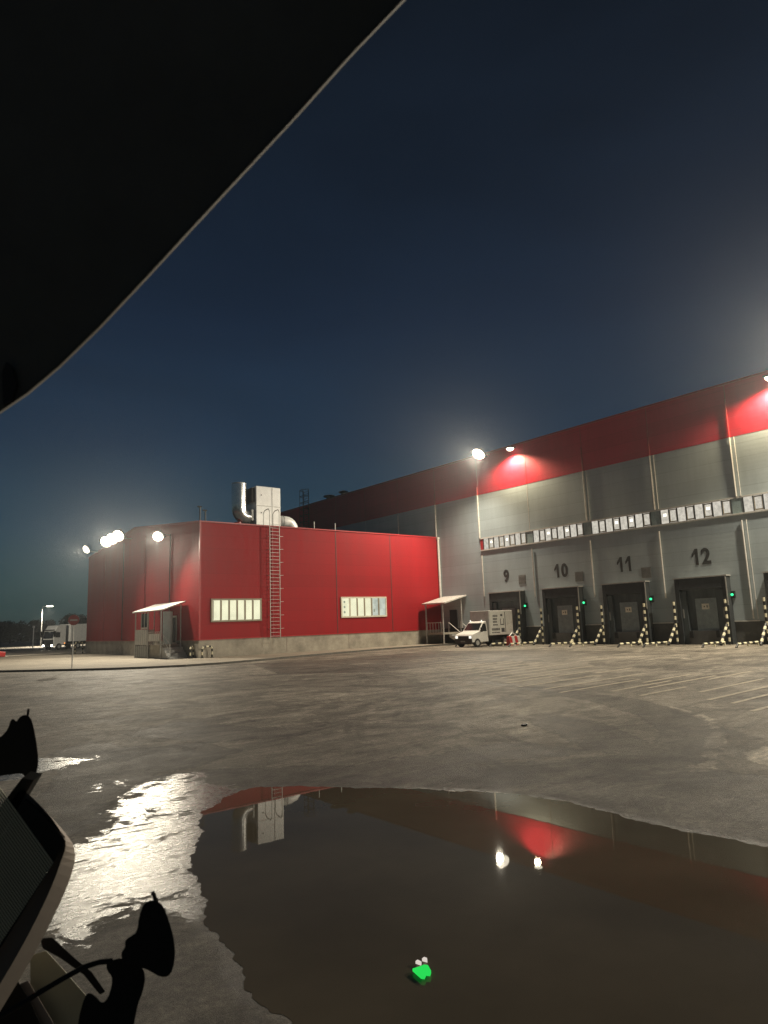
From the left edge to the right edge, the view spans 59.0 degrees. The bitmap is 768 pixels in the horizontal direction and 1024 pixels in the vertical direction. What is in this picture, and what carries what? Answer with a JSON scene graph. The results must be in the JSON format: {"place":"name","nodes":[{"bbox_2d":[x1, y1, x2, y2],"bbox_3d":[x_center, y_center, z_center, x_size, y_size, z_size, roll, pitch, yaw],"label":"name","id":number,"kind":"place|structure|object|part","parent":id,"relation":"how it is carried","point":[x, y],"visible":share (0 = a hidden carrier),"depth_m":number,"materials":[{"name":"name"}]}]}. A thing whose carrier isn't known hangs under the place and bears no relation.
{"place":"outdoors","nodes":[
{"label":"outdoors","id":0,"kind":"place"},
{"bbox_2d":[0,643,452,669],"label":"pavement","id":1,"kind":"structure","parent":0,"point":[42,661],"depth_m":52.11,"materials":[{"name":"grey concrete"}]},
{"bbox_2d":[0,651,5,656],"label":"parked car","id":2,"kind":"object","parent":1,"relation":"on","point":[2,654],"visible":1,"depth_m":63.08,"materials":[{"name":"red paint"}]},
{"bbox_2d":[68,615,78,667],"bbox_3d":[-19.908,8.281,43.404,0.660,3.355,0.111,2,-10,-24],"label":"traffic sign","id":3,"kind":"object","parent":1,"relation":"on","point":[73,620],"visible":1,"depth_m":43.52,"materials":[{"name":"red metal"}]},
{"bbox_2d":[74,641,83,653],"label":"hoop barrier","id":4,"kind":"object","parent":1,"relation":"on","point":[75,647],"visible":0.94,"depth_m":75.02,"materials":[{"name":"white metal"}]},
{"bbox_2d":[132,601,188,658],"bbox_3d":[-18.378,9.687,55.650,1.997,4.455,7.676,5,-12,-38],"label":"entrance porch","id":5,"kind":"object","parent":1,"relation":"on","point":[145,646],"visible":0.98,"depth_m":54.43,"materials":[{"name":"white paint"}]},
{"bbox_2d":[141,612,147,629],"bbox_3d":[-19.802,9.029,56.133,0.100,1.360,1.530,5,-12,-38],"label":"side window","id":6,"kind":"structure","parent":5,"relation":"in","point":[144,617],"depth_m":56.07,"materials":[{"name":"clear glass"}]},
{"bbox_2d":[172,616,176,643],"bbox_3d":[-17.340,9.707,55.890,0.077,2.290,1.200,5,-12,-38],"label":"door","id":7,"kind":"structure","parent":5,"relation":"in","point":[174,638],"depth_m":55.60,"materials":[{"name":"grey metal"}]},
{"bbox_2d":[188,646,193,658],"bbox_3d":[-14.767,10.765,52.107,0.280,0.920,1.170,-2,-9,-1],"label":"hoop barrier","id":8,"kind":"object","parent":1,"relation":"on","point":[192,647],"visible":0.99,"depth_m":51.73,"materials":[{"name":"metal"}]},
{"bbox_2d":[201,645,212,657],"bbox_3d":[-13.518,10.676,51.839,0.278,0.920,1.174,-10,-12,39],"label":"hoop barrier","id":9,"kind":"object","parent":1,"relation":"on","point":[203,647],"visible":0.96,"depth_m":51.91,"materials":[{"name":"metal"}]},
{"bbox_2d":[324,494,334,498],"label":"roof cowl","id":10,"kind":"object","parent":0,"point":[328,496],"visible":0.75,"depth_m":86.96,"materials":[{"name":"black paint"}]},
{"bbox_2d":[0,638,767,1023],"bbox_3d":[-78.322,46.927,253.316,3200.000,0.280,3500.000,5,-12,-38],"label":"ground","id":11,"kind":"structure","parent":0,"point":[138,770],"depth_m":13.76,"materials":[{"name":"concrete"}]},
{"bbox_2d":[0,621,10,638],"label":"tree","id":12,"kind":"object","parent":11,"relation":"on","point":[4,628],"visible":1,"depth_m":222.00,"materials":[{"name":"green plant"}]},
{"bbox_2d":[2,620,26,643],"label":"tree","id":13,"kind":"object","parent":11,"relation":"on","point":[14,628],"visible":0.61,"depth_m":234.64,"materials":[{"name":"green plant"}]},
{"bbox_2d":[0,623,43,642],"bbox_3d":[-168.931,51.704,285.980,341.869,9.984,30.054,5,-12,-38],"label":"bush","id":14,"kind":"object","parent":11,"relation":"on","point":[23,636],"visible":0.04,"depth_m":293.65,"materials":[{"name":"green plant"}]},
{"bbox_2d":[24,619,44,642],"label":"tree","id":15,"kind":"object","parent":11,"relation":"on","point":[36,624],"visible":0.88,"depth_m":234.04,"materials":[{"name":"green plant"}]},
{"bbox_2d":[40,605,52,646],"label":"street lamp","id":16,"kind":"object","parent":11,"relation":"on","point":[41,621],"visible":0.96,"depth_m":144.66,"materials":[{"name":"white metal"}]},
{"bbox_2d":[42,619,55,631],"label":"tree","id":17,"kind":"object","parent":11,"relation":"on","point":[46,623],"visible":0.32,"depth_m":244.52,"materials":[{"name":"green plant"}]},
{"bbox_2d":[41,624,86,649],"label":"semi truck","id":18,"kind":"object","parent":11,"relation":"on","point":[58,636],"visible":0.59,"depth_m":107.25,"materials":[{"name":"white paint"}]},
{"bbox_2d":[58,613,81,624],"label":"tree","id":19,"kind":"object","parent":11,"relation":"on","point":[66,617],"visible":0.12,"depth_m":241.01,"materials":[{"name":"green plant"}]},
{"bbox_2d":[79,614,86,623],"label":"tree","id":20,"kind":"object","parent":11,"relation":"on","point":[82,618],"visible":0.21,"depth_m":248.16,"materials":[{"name":"green plant"}]},
{"bbox_2d":[0,0,404,1023],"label":"truck cab","id":21,"kind":"object","parent":11,"relation":"on","point":[138,138],"visible":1,"depth_m":0.75,"materials":[{"name":"plastic"}]},
{"bbox_3d":[-0.293,-0.425,0.749,0.807,0.830,0.170,-3,-9,4],"label":"window frame","id":22,"kind":"part","parent":21,"relation":"part of","materials":[{"name":"rubber"}]},
{"bbox_2d":[0,643,455,671],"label":"kerb","id":23,"kind":"structure","parent":11,"relation":"on","point":[122,668],"depth_m":43.29,"materials":[{"name":"concrete"}]},
{"bbox_2d":[85,508,442,657],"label":"red building","id":24,"kind":"structure","parent":11,"relation":"on","point":[245,589],"depth_m":59.84,"materials":[{"name":"metal"}]},
{"bbox_2d":[83,545,96,552],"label":"floodlight","id":25,"kind":"object","parent":24,"relation":"attached to","point":[86,549],"visible":1,"depth_m":72.94,"materials":[{"name":"white glass"}]},
{"bbox_2d":[99,529,131,547],"bbox_3d":[-25.910,2.533,64.740,2.993,1.643,2.078,-1,-9,-6],"label":"floodlight","id":26,"kind":"object","parent":24,"relation":"attached to","point":[114,537],"visible":1,"depth_m":64.43,"materials":[{"name":"white glass"}]},
{"bbox_2d":[151,530,169,541],"bbox_3d":[-18.442,2.061,57.010,1.194,0.969,1.940,-9,-12,37],"label":"floodlight","id":27,"kind":"object","parent":24,"relation":"attached to","point":[158,535],"visible":1,"depth_m":56.30,"materials":[{"name":"white glass"}]},
{"bbox_2d":[197,506,201,519],"bbox_3d":[-14.937,0.160,54.876,0.340,1.340,0.140,5,-12,-38],"label":"vent pipe","id":28,"kind":"object","parent":24,"relation":"on","point":[200,507],"visible":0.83,"depth_m":54.88,"materials":[{"name":"grey metal"}]},
{"bbox_2d":[211,598,261,621],"bbox_3d":[-11.801,7.858,54.405,4.450,1.820,0.087,5,-12,-38],"label":"window","id":29,"kind":"structure","parent":24,"relation":"in","point":[242,609],"depth_m":54.38,"materials":[{"name":"white glass"}]},
{"bbox_2d":[231,482,251,523],"bbox_3d":[-12.758,-0.601,60.131,1.540,3.909,1.320,5,-12,-38],"label":"exhaust duct","id":30,"kind":"object","parent":24,"relation":"on","point":[241,513],"visible":0.9,"depth_m":59.65,"materials":[{"name":"metal"}]},
{"bbox_2d":[247,486,280,525],"bbox_3d":[-11.073,-0.278,61.477,2.770,3.727,2.050,5,-12,-38],"label":"air handling unit","id":31,"kind":"object","parent":24,"relation":"on","point":[260,499],"visible":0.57,"depth_m":60.67,"materials":[{"name":"metal"}]},
{"bbox_2d":[280,516,297,526],"bbox_3d":[-8.999,1.048,62.815,2.264,1.355,1.100,5,-12,-38],"label":"elbow duct","id":32,"kind":"object","parent":24,"relation":"on","point":[286,521],"visible":0.5,"depth_m":62.41,"materials":[{"name":"metal"}]},
{"bbox_2d":[340,597,386,617],"bbox_3d":[-1.807,8.735,62.395,5.260,1.860,0.087,5,-12,-38],"label":"window","id":33,"kind":"structure","parent":24,"relation":"in","point":[351,607],"depth_m":62.35,"materials":[{"name":"white glass"}]},
{"bbox_2d":[422,595,465,643],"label":"stair porch","id":34,"kind":"object","parent":11,"relation":"on","point":[453,623],"visible":0.66,"depth_m":65.58,"materials":[{"name":"metal"}]},
{"bbox_2d":[187,786,767,1023],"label":"puddle","id":35,"kind":"object","parent":11,"relation":"on","point":[337,905],"visible":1,"depth_m":5.89,"materials":[{"name":"liquid"}]},
{"bbox_2d":[413,957,430,978],"bbox_3d":[0.267,3.292,4.897,0.127,0.018,0.282,-1,-9,-5],"label":"toy frog","id":36,"kind":"object","parent":35,"relation":"on","point":[422,971],"visible":1,"depth_m":4.85},
{"bbox_2d":[455,610,512,646],"bbox_3d":[8.621,10.098,58.800,5.212,3.000,2.440,5,-12,-38],"label":"delivery van","id":37,"kind":"object","parent":11,"relation":"on","point":[487,627],"visible":0.94,"depth_m":58.19,"materials":[{"name":"white paint"}]},
{"bbox_2d":[489,642,506,646],"bbox_3d":[10.001,11.221,57.463,3.156,0.342,0.140,5,-12,-38],"label":"wheel guide","id":38,"kind":"object","parent":11,"relation":"on","point":[502,643],"visible":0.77,"depth_m":57.19,"materials":[{"name":"black paint"}]},
{"bbox_2d":[506,632,520,645],"bbox_3d":[11.095,10.864,58.125,1.420,1.160,0.583,5,-12,-38],"label":"road barrier","id":39,"kind":"object","parent":11,"relation":"on","point":[513,639],"visible":0.79,"depth_m":57.86,"materials":[{"name":"red paint"}]},
{"bbox_2d":[514,609,520,639],"bbox_3d":[11.382,10.037,59.016,1.408,3.060,0.180,5,-12,-38],"label":"guard post","id":40,"kind":"object","parent":11,"relation":"on","point":[518,630],"visible":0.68,"depth_m":59.33,"materials":[{"name":"metal"}]},
{"bbox_2d":[508,642,532,646],"bbox_3d":[11.289,10.915,55.885,3.156,0.342,0.140,5,-12,-38],"label":"wheel guide","id":41,"kind":"object","parent":11,"relation":"on","point":[521,643],"visible":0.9,"depth_m":55.90,"materials":[{"name":"black paint"}]},
{"bbox_2d":[280,370,767,644],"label":"warehouse","id":42,"kind":"structure","parent":11,"relation":"on","point":[621,518],"depth_m":54.01,"materials":[{"name":"white paint"}]},
{"bbox_2d":[299,489,309,527],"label":"roof ladder","id":43,"kind":"object","parent":42,"relation":"attached to","point":[305,495],"visible":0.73,"depth_m":88.95,"materials":[{"name":"grey metal"}]},
{"bbox_2d":[449,610,457,631],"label":"door","id":44,"kind":"structure","parent":42,"relation":"in","point":[453,613],"depth_m":66.81,"materials":[{"name":"grey metal"}]},
{"bbox_2d":[470,448,488,458],"bbox_3d":[9.299,-5.444,64.140,1.948,0.959,1.505,5,-12,-38],"label":"floodlight","id":45,"kind":"object","parent":42,"relation":"attached to","point":[479,453],"visible":1,"depth_m":63.52,"materials":[{"name":"white glass"}]},
{"bbox_2d":[480,530,529,550],"bbox_3d":[11.091,2.681,62.530,0.095,1.250,6.000,5,-12,-38],"label":"ribbon window","id":46,"kind":"structure","parent":42,"relation":"in","point":[521,538],"depth_m":62.42,"materials":[{"name":"white glass"}]},
{"bbox_2d":[505,446,514,450],"bbox_3d":[11.639,-5.819,62.072,0.928,0.514,0.805,5,-12,-38],"label":"floodlight","id":47,"kind":"object","parent":42,"relation":"attached to","point":[509,448],"visible":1,"depth_m":61.75,"materials":[{"name":"white glass"}]},
{"bbox_2d":[529,521,587,543],"bbox_3d":[14.844,1.789,57.934,0.095,1.250,6.000,5,-12,-38],"label":"ribbon window","id":48,"kind":"structure","parent":42,"relation":"in","point":[578,529],"depth_m":57.81,"materials":[{"name":"white glass"}]},
{"bbox_2d":[587,510,656,535],"bbox_3d":[18.596,0.897,53.338,0.095,1.250,6.000,5,-12,-38],"label":"ribbon window","id":49,"kind":"structure","parent":42,"relation":"in","point":[645,519],"depth_m":53.20,"materials":[{"name":"white glass"}]},
{"bbox_2d":[655,497,738,525],"bbox_3d":[22.349,0.005,48.742,0.095,1.250,6.000,5,-12,-38],"label":"ribbon window","id":50,"kind":"structure","parent":42,"relation":"in","point":[724,507],"depth_m":48.59,"materials":[{"name":"white glass"}]},
{"bbox_2d":[730,591,735,597],"bbox_3d":[23.753,5.627,46.213,0.216,0.480,0.320,5,-12,-38],"label":"signal light","id":51,"kind":"object","parent":42,"relation":"attached to","point":[733,594],"visible":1,"depth_m":46.12,"materials":[{"name":"black paint"}]},
{"bbox_2d":[736,491,767,514],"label":"ribbon window","id":52,"kind":"structure","parent":42,"relation":"in","point":[757,502],"depth_m":45.67,"materials":[{"name":"white glass"}]},
{"bbox_2d":[533,608,543,644],"bbox_3d":[12.921,9.671,57.132,1.408,3.060,0.180,5,-12,-38],"label":"guard post","id":53,"kind":"object","parent":11,"relation":"on","point":[538,634],"visible":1,"depth_m":57.32,"materials":[{"name":"metal"}]},
{"bbox_2d":[548,641,573,646],"bbox_3d":[13.816,10.314,52.790,3.156,0.342,0.140,5,-12,-38],"label":"wheel guide","id":54,"kind":"object","parent":11,"relation":"on","point":[562,643],"visible":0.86,"depth_m":52.71,"materials":[{"name":"black paint"}]},
{"bbox_2d":[569,607,580,644],"bbox_3d":[15.197,9.130,54.343,1.408,3.060,0.180,5,-12,-38],"label":"guard post","id":55,"kind":"object","parent":11,"relation":"on","point":[576,630],"visible":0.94,"depth_m":54.57,"materials":[{"name":"metal"}]},
{"bbox_2d":[569,641,593,646],"bbox_3d":[14.979,10.038,51.366,3.156,0.342,0.140,5,-12,-38],"label":"wheel guide","id":56,"kind":"object","parent":11,"relation":"on","point":[571,644],"visible":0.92,"depth_m":51.36,"materials":[{"name":"black paint"}]},
{"bbox_2d":[410,656,767,710],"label":"lane markings","id":57,"kind":"object","parent":11,"relation":"on","point":[765,707],"visible":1,"depth_m":24.60,"materials":[{"name":"paint"}]},
{"bbox_2d":[594,605,604,644],"bbox_3d":[16.610,8.794,52.612,1.408,3.060,0.180,5,-12,-38],"label":"guard post","id":58,"kind":"object","parent":11,"relation":"on","point":[600,631],"visible":0.99,"depth_m":52.80,"materials":[{"name":"metal"}]},
{"bbox_2d":[617,641,641,646],"bbox_3d":[17.506,9.437,48.271,3.156,0.342,0.140,5,-12,-38],"label":"wheel guide","id":59,"kind":"object","parent":11,"relation":"on","point":[625,643],"visible":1,"depth_m":48.23,"materials":[{"name":"black paint"}]},
{"bbox_2d":[637,603,648,644],"bbox_3d":[18.887,8.253,49.824,1.408,3.060,0.180,5,-12,-38],"label":"guard post","id":60,"kind":"object","parent":11,"relation":"on","point":[644,628],"visible":0.97,"depth_m":50.04,"materials":[{"name":"metal"}]},
{"bbox_2d":[643,641,667,646],"bbox_3d":[18.713,9.150,46.793,3.156,0.342,0.140,5,-12,-38],"label":"wheel guide","id":61,"kind":"object","parent":11,"relation":"on","point":[650,643],"visible":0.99,"depth_m":46.78,"materials":[{"name":"black paint"}]},
{"bbox_2d":[667,602,678,644],"bbox_3d":[20.344,7.906,48.039,1.408,3.060,0.180,5,-12,-38],"label":"guard post","id":62,"kind":"object","parent":11,"relation":"on","point":[674,629],"visible":0.96,"depth_m":48.23,"materials":[{"name":"metal"}]},
{"bbox_2d":[701,641,725,647],"bbox_3d":[21.240,8.550,43.698,3.156,0.342,0.140,5,-12,-38],"label":"wheel guide","id":63,"kind":"object","parent":11,"relation":"on","point":[709,643],"visible":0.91,"depth_m":43.60,"materials":[{"name":"black paint"}]},
{"bbox_2d":[720,599,730,645],"bbox_3d":[22.621,7.365,45.251,1.408,3.060,0.180,5,-12,-38],"label":"guard post","id":64,"kind":"object","parent":11,"relation":"on","point":[726,627],"visible":0.94,"depth_m":45.45,"materials":[{"name":"metal"}]},
{"bbox_2d":[735,641,758,647],"bbox_3d":[22.547,8.239,42.097,3.156,0.342,0.140,5,-12,-38],"label":"wheel guide","id":65,"kind":"object","parent":11,"relation":"on","point":[747,643],"visible":0.9,"depth_m":42.10,"materials":[{"name":"black paint"}]},
{"bbox_2d":[759,597,767,645],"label":"guard post","id":66,"kind":"object","parent":11,"relation":"on","point":[765,628],"visible":1,"depth_m":43.58,"materials":[{"name":"metal"}]},
{"bbox_2d":[0,0,767,634],"label":"sky","id":67,"kind":"structure","parent":0,"point":[497,224],"materials":[{"name":"blue"}]}
]}

